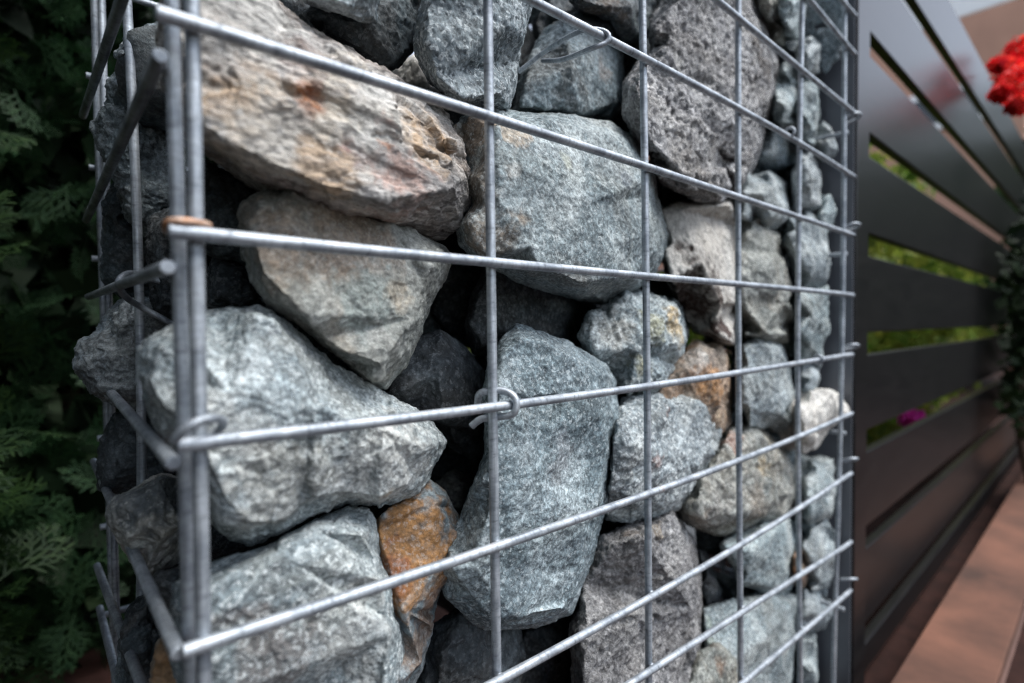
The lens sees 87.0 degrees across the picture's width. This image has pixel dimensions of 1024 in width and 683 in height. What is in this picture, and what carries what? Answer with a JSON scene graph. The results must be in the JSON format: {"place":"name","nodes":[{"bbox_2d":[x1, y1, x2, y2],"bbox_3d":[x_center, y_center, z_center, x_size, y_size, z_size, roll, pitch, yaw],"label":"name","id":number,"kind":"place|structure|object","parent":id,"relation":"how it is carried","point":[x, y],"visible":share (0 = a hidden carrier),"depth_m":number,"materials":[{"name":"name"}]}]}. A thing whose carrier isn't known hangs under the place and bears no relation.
{"place":"outdoors","nodes":[
{"label":"outdoors","id":0,"kind":"place"},
{"bbox_2d":[209,524,295,561],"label":"stone","id":1,"kind":"object","parent":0,"point":[221,545],"visible":0.08,"depth_m":0.23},
{"bbox_2d":[266,304,283,317],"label":"stone","id":2,"kind":"object","parent":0,"point":[271,308],"depth_m":0.31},
{"bbox_2d":[435,469,469,515],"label":"stone","id":3,"kind":"object","parent":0,"point":[454,484],"visible":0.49,"depth_m":0.29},
{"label":"stone","id":4,"kind":"object","parent":3,"relation":"on","visible":0},
{"bbox_2d":[435,355,486,429],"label":"stone","id":5,"kind":"object","parent":4,"relation":"on","point":[481,360],"visible":0.01,"depth_m":0.34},
{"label":"stone","id":6,"kind":"object","parent":5,"relation":"on","visible":0},
{"bbox_2d":[442,232,483,267],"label":"stone","id":7,"kind":"object","parent":6,"relation":"on","point":[450,242],"visible":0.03,"depth_m":0.33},
{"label":"stone","id":8,"kind":"object","parent":3,"relation":"on","visible":0},
{"bbox_2d":[387,330,484,436],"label":"stone","id":9,"kind":"object","parent":8,"relation":"on","point":[443,369],"visible":0.67,"depth_m":0.24,"materials":[{"name":"stone"}]},
{"bbox_2d":[0,370,1023,682],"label":"ground","id":10,"kind":"structure","parent":0,"point":[894,652],"depth_m":0.68,"materials":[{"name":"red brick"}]},
{"bbox_2d":[0,19,81,682],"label":"conifer tree","id":11,"kind":"object","parent":10,"relation":"on","point":[18,549],"visible":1,"depth_m":0.40,"materials":[{"name":"green plant"}]},
{"bbox_2d":[0,0,205,682],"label":"conifer tree","id":12,"kind":"object","parent":10,"relation":"on","point":[49,279],"visible":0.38,"depth_m":0.54,"materials":[{"name":"green plant"}]},
{"bbox_2d":[79,0,861,682],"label":"gabion cage","id":13,"kind":"object","parent":10,"relation":"on","point":[193,440],"visible":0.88,"depth_m":0.20,"materials":[{"name":"metal"}]},
{"bbox_2d":[89,72,168,236],"bbox_3d":[-0.183,-0.094,0.265,0.040,0.096,0.086,-2,2,-42],"label":"stone","id":14,"kind":"object","parent":13,"relation":"in","point":[105,124],"visible":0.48,"depth_m":0.23,"materials":[{"name":"grey stone"}]},
{"bbox_2d":[149,638,176,682],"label":"stone","id":15,"kind":"object","parent":13,"relation":"in","point":[161,670],"visible":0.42,"depth_m":0.16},
{"bbox_2d":[152,566,179,608],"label":"stone","id":16,"kind":"object","parent":15,"relation":"on","point":[165,580],"visible":0.42,"depth_m":0.18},
{"bbox_2d":[168,505,404,682],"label":"stone","id":17,"kind":"object","parent":13,"relation":"in","point":[330,554],"visible":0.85,"depth_m":0.16,"materials":[{"name":"stone"}]},
{"bbox_2d":[136,305,446,546],"bbox_3d":[-0.073,0.029,0.201,0.114,0.083,0.087,-2,2,-42],"label":"stone","id":18,"kind":"object","parent":17,"relation":"on","point":[267,368],"visible":0.87,"depth_m":0.16,"materials":[{"name":"stone"}]},
{"bbox_2d":[205,257,261,308],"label":"stone","id":19,"kind":"object","parent":18,"relation":"on","point":[227,283],"visible":0.73,"depth_m":0.20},
{"bbox_2d":[185,159,256,264],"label":"stone","id":20,"kind":"object","parent":19,"relation":"on","point":[226,193],"visible":0.37,"depth_m":0.19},
{"bbox_2d":[237,189,450,389],"bbox_3d":[-0.062,-0.019,0.213,0.095,0.076,0.079,-2,2,-42],"label":"stone","id":21,"kind":"object","parent":18,"relation":"on","point":[364,317],"visible":0.93,"depth_m":0.18,"materials":[{"name":"stone"}]},
{"bbox_2d":[155,0,470,240],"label":"stone","id":22,"kind":"object","parent":21,"relation":"on","point":[348,147],"visible":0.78,"depth_m":0.16,"materials":[{"name":"stone"}]},
{"bbox_2d":[302,0,379,23],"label":"stone","id":23,"kind":"object","parent":22,"relation":"on","point":[363,11],"visible":1,"depth_m":0.19,"materials":[{"name":"grey stone"}]},
{"bbox_2d":[302,0,420,70],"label":"stone","id":24,"kind":"object","parent":23,"relation":"on","point":[386,39],"visible":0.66,"depth_m":0.21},
{"bbox_2d":[413,0,532,109],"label":"stone","id":25,"kind":"object","parent":22,"relation":"on","point":[448,44],"visible":0.93,"depth_m":0.21,"materials":[{"name":"stone"}]},
{"bbox_2d":[376,479,459,682],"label":"stone","id":26,"kind":"object","parent":13,"relation":"in","point":[416,530],"visible":0.72,"depth_m":0.20,"materials":[{"name":"brown orange-brown rusty stone"}]},
{"bbox_2d":[417,608,527,682],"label":"stone","id":27,"kind":"object","parent":13,"relation":"in","point":[459,650],"visible":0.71,"depth_m":0.23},
{"bbox_2d":[568,0,657,44],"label":"stone","id":28,"kind":"object","parent":13,"relation":"in","point":[621,17],"visible":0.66,"depth_m":0.31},
{"bbox_2d":[702,571,796,682],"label":"stone","id":29,"kind":"object","parent":13,"relation":"in","point":[769,626],"visible":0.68,"depth_m":0.39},
{"bbox_2d":[688,642,736,682],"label":"stone","id":30,"kind":"object","parent":29,"relation":"on","point":[714,662],"visible":0.77,"depth_m":0.33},
{"bbox_2d":[568,509,703,682],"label":"stone","id":31,"kind":"object","parent":30,"relation":"on","point":[614,581],"visible":0.88,"depth_m":0.28,"materials":[{"name":"stone"}]},
{"bbox_2d":[604,393,721,522],"bbox_3d":[0.104,0.074,0.355,0.058,0.093,0.207,1,2,41],"label":"stone","id":32,"kind":"object","parent":31,"relation":"on","point":[685,437],"visible":0.76,"depth_m":0.29,"materials":[{"name":"stone"}]},
{"bbox_2d":[577,289,689,395],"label":"stone","id":33,"kind":"object","parent":32,"relation":"on","point":[610,334],"visible":0.83,"depth_m":0.29,"materials":[{"name":"stone"}]},
{"bbox_2d":[453,108,668,304],"bbox_3d":[0.039,-0.076,0.306,0.221,0.112,0.099,-2,2,-42],"label":"stone","id":34,"kind":"object","parent":33,"relation":"on","point":[556,203],"visible":0.84,"depth_m":0.23,"materials":[{"name":"stone"}]},
{"bbox_2d":[513,11,624,119],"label":"stone","id":35,"kind":"object","parent":34,"relation":"on","point":[588,85],"visible":0.73,"depth_m":0.29,"materials":[{"name":"grey stone"}]},
{"bbox_2d":[697,549,721,606],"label":"stone","id":36,"kind":"object","parent":30,"relation":"on","point":[711,590],"visible":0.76,"depth_m":0.38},
{"bbox_2d":[695,530,724,555],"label":"stone","id":37,"kind":"object","parent":36,"relation":"on","point":[708,543],"visible":0.29,"depth_m":0.42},
{"bbox_2d":[678,421,794,536],"bbox_3d":[0.169,0.119,0.430,0.234,0.122,0.092,-2,2,-42],"label":"stone","id":38,"kind":"object","parent":37,"relation":"on","point":[768,493],"visible":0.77,"depth_m":0.37,"materials":[{"name":"stone"}]},
{"bbox_2d":[793,632,818,682],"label":"stone","id":39,"kind":"object","parent":13,"relation":"in","point":[810,666],"visible":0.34,"depth_m":0.47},
{"bbox_2d":[788,586,832,632],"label":"stone","id":40,"kind":"object","parent":39,"relation":"on","point":[813,607],"visible":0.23,"depth_m":0.46,"materials":[{"name":"grey stone"}]},
{"bbox_2d":[794,519,834,591],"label":"stone","id":41,"kind":"object","parent":40,"relation":"on","point":[817,542],"visible":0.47,"depth_m":0.47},
{"bbox_2d":[719,518,795,595],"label":"stone","id":42,"kind":"object","parent":41,"relation":"on","point":[767,561],"visible":0.62,"depth_m":0.39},
{"bbox_2d":[792,545,807,589],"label":"stone","id":43,"kind":"object","parent":41,"relation":"on","point":[804,579],"visible":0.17,"depth_m":0.44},
{"bbox_2d":[790,454,835,532],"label":"stone","id":44,"kind":"object","parent":13,"relation":"in","point":[817,472],"visible":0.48,"depth_m":0.46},
{"bbox_2d":[731,413,794,460],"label":"stone","id":45,"kind":"object","parent":44,"relation":"on","point":[790,453],"visible":0.08,"depth_m":0.46,"materials":[{"name":"grey stone"}]},
{"bbox_2d":[658,339,733,436],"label":"stone","id":46,"kind":"object","parent":45,"relation":"on","point":[700,357],"visible":0.63,"depth_m":0.34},
{"bbox_2d":[662,198,734,345],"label":"stone","id":47,"kind":"object","parent":46,"relation":"on","point":[701,240],"visible":0.81,"depth_m":0.34,"materials":[{"name":"stone"}]},
{"bbox_2d":[622,44,731,203],"bbox_3d":[0.116,-0.146,0.370,0.064,0.117,0.224,0,2,22],"label":"stone","id":48,"kind":"object","parent":47,"relation":"on","point":[681,136],"visible":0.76,"depth_m":0.30,"materials":[{"name":"stone"}]},
{"bbox_2d":[661,186,726,206],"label":"stone","id":49,"kind":"object","parent":47,"relation":"on","point":[669,196],"visible":0.13,"depth_m":0.40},
{"bbox_2d":[742,387,849,453],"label":"stone","id":50,"kind":"object","parent":44,"relation":"on","point":[819,406],"visible":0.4,"depth_m":0.43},
{"bbox_2d":[724,338,794,433],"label":"stone","id":51,"kind":"object","parent":50,"relation":"on","point":[768,397],"visible":0.75,"depth_m":0.40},
{"bbox_2d":[701,217,794,346],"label":"stone","id":52,"kind":"object","parent":51,"relation":"on","point":[768,315],"visible":0.54,"depth_m":0.39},
{"bbox_2d":[727,170,792,232],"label":"stone","id":53,"kind":"object","parent":52,"relation":"on","point":[769,187],"visible":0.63,"depth_m":0.40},
{"bbox_2d":[788,358,821,392],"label":"stone","id":54,"kind":"object","parent":50,"relation":"on","point":[809,377],"visible":0.3,"depth_m":0.47,"materials":[{"name":"grey stone"}]},
{"bbox_2d":[783,285,830,359],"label":"stone","id":55,"kind":"object","parent":54,"relation":"on","point":[815,328],"visible":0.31,"depth_m":0.45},
{"bbox_2d":[782,250,794,332],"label":"stone","id":56,"kind":"object","parent":55,"relation":"on","point":[785,254],"visible":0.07,"depth_m":0.45,"materials":[{"name":"grey stone"}]},
{"bbox_2d":[779,210,830,288],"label":"stone","id":57,"kind":"object","parent":55,"relation":"on","point":[815,264],"visible":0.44,"depth_m":0.44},
{"bbox_2d":[777,150,821,213],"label":"stone","id":58,"kind":"object","parent":57,"relation":"on","point":[811,186],"visible":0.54,"depth_m":0.44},
{"bbox_2d":[788,79,820,149],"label":"stone","id":59,"kind":"object","parent":58,"relation":"on","point":[811,111],"visible":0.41,"depth_m":0.44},
{"bbox_2d":[776,36,820,79],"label":"stone","id":60,"kind":"object","parent":59,"relation":"on","point":[812,47],"visible":0.31,"depth_m":0.45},
{"bbox_2d":[776,0,805,44],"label":"stone","id":61,"kind":"object","parent":60,"relation":"on","point":[788,13],"visible":0.27,"depth_m":0.42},
{"bbox_2d":[804,0,841,74],"bbox_3d":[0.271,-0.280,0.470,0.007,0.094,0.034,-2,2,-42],"label":"stone","id":62,"kind":"object","parent":59,"relation":"on","point":[831,44],"visible":0.77,"depth_m":0.47,"materials":[{"name":"grey stone"}]},
{"bbox_2d":[814,120,837,163],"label":"stone","id":63,"kind":"object","parent":58,"relation":"on","point":[828,148],"visible":0.45,"depth_m":0.47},
{"bbox_2d":[814,194,836,231],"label":"stone","id":64,"kind":"object","parent":57,"relation":"on","point":[826,212],"visible":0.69,"depth_m":0.47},
{"bbox_2d":[659,238,925,427],"bbox_3d":[0.413,-0.043,0.849,0.730,0.834,0.327,-2,2,-42],"label":"flowering shrub","id":65,"kind":"object","parent":10,"relation":"on","point":[911,417],"visible":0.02,"depth_m":0.86,"materials":[{"name":"green plant"}]},
{"bbox_2d":[730,0,1023,682],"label":"board fence","id":66,"kind":"object","parent":10,"relation":"on","point":[898,126],"visible":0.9,"depth_m":0.61,"materials":[{"name":"grey paint"}]},
{"bbox_2d":[867,143,976,445],"bbox_3d":[0.902,-0.097,1.378,1.114,0.932,0.413,-2,2,-42],"label":"leafy shrub","id":67,"kind":"object","parent":10,"relation":"on","point":[894,340],"visible":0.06,"depth_m":1.27,"materials":[{"name":"green plant"}]},
{"bbox_2d":[880,260,1000,412],"bbox_3d":[1.833,-0.090,2.447,1.768,0.900,0.498,-2,2,-42],"label":"leafy shrub","id":68,"kind":"object","parent":10,"relation":"on","point":[968,333],"visible":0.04,"depth_m":2.43,"materials":[{"name":"green plant"}]},
{"bbox_2d":[891,472,1023,682],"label":"tile coping","id":69,"kind":"object","parent":10,"relation":"on","point":[971,632],"visible":1,"depth_m":0.55,"materials":[{"name":"ceramic"}]},
{"bbox_2d":[945,263,1007,338],"bbox_3d":[2.732,-0.127,3.472,1.303,1.138,0.750,-2,2,-42],"label":"leafy shrub","id":70,"kind":"object","parent":10,"relation":"on","point":[988,282],"visible":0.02,"depth_m":3.17,"materials":[{"name":"green plant"}]},
{"bbox_2d":[986,35,1023,474],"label":"red geranium","id":71,"kind":"object","parent":10,"relation":"on","point":[1006,91],"visible":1,"depth_m":0.89,"materials":[{"name":"green plant"}]},
{"bbox_2d":[993,155,1018,326],"bbox_3d":[3.055,-0.656,2.783,1.088,1.991,1.055,-2,2,-42],"label":"garden shrub","id":72,"kind":"object","parent":10,"relation":"on","point":[1003,241],"visible":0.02,"depth_m":3.04,"materials":[{"name":"green plant"}]},
{"bbox_2d":[649,160,662,208],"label":"stone","id":73,"kind":"object","parent":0,"point":[659,185],"visible":0.04,"depth_m":0.45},
{"bbox_2d":[615,103,630,133],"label":"stone","id":74,"kind":"object","parent":73,"relation":"on","point":[620,123],"visible":0.09,"depth_m":0.43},
{"bbox_2d":[623,42,638,76],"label":"stone","id":75,"kind":"object","parent":74,"relation":"on","point":[630,61],"visible":0.03,"depth_m":0.43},
{"bbox_2d":[648,0,779,207],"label":"stone","id":76,"kind":"object","parent":73,"relation":"on","point":[697,37],"visible":0.52,"depth_m":0.34,"materials":[{"name":"stone"}]},
{"bbox_2d":[753,0,784,45],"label":"stone","id":77,"kind":"object","parent":76,"relation":"on","point":[769,12],"visible":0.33,"depth_m":0.42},
{"bbox_2d":[752,128,796,174],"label":"stone","id":78,"kind":"object","parent":76,"relation":"on","point":[777,152],"visible":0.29,"depth_m":0.44,"materials":[{"name":"grey stone"}]},
{"bbox_2d":[768,61,797,130],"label":"stone","id":79,"kind":"object","parent":78,"relation":"on","point":[782,111],"visible":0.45,"depth_m":0.42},
{"bbox_2d":[684,523,695,544],"bbox_3d":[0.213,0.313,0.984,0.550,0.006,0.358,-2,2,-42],"label":"stone","id":80,"kind":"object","parent":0,"point":[691,530],"depth_m":0.89,"materials":[{"name":"stone"}]},
{"bbox_2d":[648,0,1023,369],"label":"garden house","id":81,"kind":"structure","parent":0,"point":[992,27],"depth_m":3.94,"materials":[{"name":"grey glass"}]},
{"bbox_2d":[909,84,982,129],"bbox_3d":[3.277,-1.766,4.092,0.034,0.300,0.500,-2,2,-42],"label":"window","id":82,"kind":"structure","parent":81,"relation":"in","point":[913,99],"depth_m":4.15,"materials":[{"name":"glass"}]},
{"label":"stone","id":83,"kind":"object","parent":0,"visible":0},
{"bbox_2d":[521,616,571,682],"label":"stone","id":84,"kind":"object","parent":83,"relation":"on","point":[556,668],"visible":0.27,"depth_m":0.30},
{"bbox_2d":[442,323,618,630],"bbox_3d":[0.019,0.067,0.278,0.168,0.154,0.078,-2,2,-42],"label":"stone","id":85,"kind":"object","parent":84,"relation":"on","point":[553,462],"visible":0.85,"depth_m":0.22,"materials":[{"name":"stone"}]},
{"bbox_2d":[464,267,580,355],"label":"stone","id":86,"kind":"object","parent":85,"relation":"on","point":[546,312],"visible":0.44,"depth_m":0.27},
{"bbox_2d":[570,588,581,617],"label":"stone","id":87,"kind":"object","parent":83,"relation":"on","point":[575,609],"visible":0.02,"depth_m":0.38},
{"bbox_2d":[598,518,624,540],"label":"stone","id":88,"kind":"object","parent":87,"relation":"on","point":[606,526],"visible":0.04,"depth_m":0.41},
{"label":"stone","id":89,"kind":"object","parent":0,"visible":0},
{"bbox_2d":[295,504,393,528],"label":"stone","id":90,"kind":"object","parent":89,"relation":"on","point":[376,511],"visible":0.02,"depth_m":0.27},
{"bbox_2d":[348,369,389,392],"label":"stone","id":91,"kind":"object","parent":90,"relation":"on","point":[386,390],"depth_m":0.28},
{"bbox_2d":[283,316,343,364],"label":"stone","id":92,"kind":"object","parent":91,"relation":"on","point":[333,358],"visible":0.02,"depth_m":0.28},
{"bbox_2d":[421,306,440,335],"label":"stone","id":93,"kind":"object","parent":91,"relation":"on","point":[431,323],"visible":0.09,"depth_m":0.30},
{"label":"stone","id":94,"kind":"object","parent":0,"visible":0},
{"bbox_2d":[205,253,265,309],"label":"stone","id":95,"kind":"object","parent":94,"relation":"on","point":[209,258],"visible":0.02,"depth_m":0.23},
{"bbox_2d":[144,208,208,320],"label":"stone","id":96,"kind":"object","parent":95,"relation":"on","point":[157,249],"visible":0.31,"depth_m":0.22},
{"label":"stone","id":97,"kind":"object","parent":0,"visible":0},
{"bbox_2d":[640,280,686,321],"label":"stone","id":98,"kind":"object","parent":97,"relation":"on","point":[660,287],"visible":0.16,"depth_m":0.46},
{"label":"stone","id":99,"kind":"object","parent":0,"visible":0},
{"bbox_2d":[113,25,166,130],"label":"stone","id":100,"kind":"object","parent":99,"relation":"on","point":[141,40],"visible":0.22,"depth_m":0.22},
{"bbox_2d":[113,22,156,58],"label":"stone","id":101,"kind":"object","parent":100,"relation":"on","point":[118,52],"visible":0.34,"depth_m":0.23,"materials":[{"name":"grey stone"}]},
{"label":"stone","id":102,"kind":"object","parent":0,"visible":0},
{"bbox_2d":[427,86,483,122],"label":"stone","id":103,"kind":"object","parent":102,"relation":"on","point":[455,116],"visible":0.02,"depth_m":0.30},
{"bbox_2d":[391,54,430,89],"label":"stone","id":104,"kind":"object","parent":103,"relation":"on","point":[409,71],"visible":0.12,"depth_m":0.28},
{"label":"stone","id":105,"kind":"object","parent":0,"visible":0},
{"bbox_2d":[279,0,315,28],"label":"stone","id":106,"kind":"object","parent":105,"relation":"on","point":[297,7],"visible":0.07,"depth_m":0.26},
{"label":"stone","id":107,"kind":"object","parent":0,"visible":0},
{"bbox_2d":[510,55,529,109],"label":"stone","id":108,"kind":"object","parent":107,"relation":"on","point":[524,60],"visible":0.06,"depth_m":0.37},
{"bbox_2d":[528,0,548,24],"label":"stone","id":109,"kind":"object","parent":108,"relation":"on","point":[535,12],"visible":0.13,"depth_m":0.35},
{"bbox_2d":[531,0,576,40],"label":"stone","id":110,"kind":"object","parent":108,"relation":"on","point":[541,21],"visible":0.23,"depth_m":0.38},
{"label":"stone","id":111,"kind":"object","parent":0,"visible":0},
{"bbox_2d":[437,595,454,612],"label":"stone","id":112,"kind":"object","parent":111,"relation":"on","point":[444,603],"visible":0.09,"depth_m":0.40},
{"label":"stone","id":113,"kind":"object","parent":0,"visible":0},
{"bbox_2d":[521,25,534,59],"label":"stone","id":114,"kind":"object","parent":113,"relation":"on","point":[528,45],"visible":0.06,"depth_m":0.42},
{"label":"stone","id":115,"kind":"object","parent":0,"visible":0},
{"bbox_2d":[114,594,160,682],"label":"stone","id":116,"kind":"object","parent":115,"relation":"on","point":[140,635],"visible":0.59,"depth_m":0.21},
{"bbox_2d":[105,473,179,575],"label":"stone","id":117,"kind":"object","parent":116,"relation":"on","point":[142,517],"visible":0.73,"depth_m":0.18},
{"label":"stone","id":118,"kind":"object","parent":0,"visible":0},
{"bbox_2d":[96,410,176,493],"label":"stone","id":119,"kind":"object","parent":118,"relation":"on","point":[116,463],"visible":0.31,"depth_m":0.25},
{"bbox_2d":[72,296,167,410],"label":"stone","id":120,"kind":"object","parent":119,"relation":"on","point":[103,361],"visible":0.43,"depth_m":0.23,"materials":[{"name":"grey stone"}]},
{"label":"stone","id":121,"kind":"object","parent":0,"visible":0},
{"bbox_2d":[99,181,149,298],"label":"stone","id":122,"kind":"object","parent":121,"relation":"on","point":[116,259],"visible":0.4,"depth_m":0.26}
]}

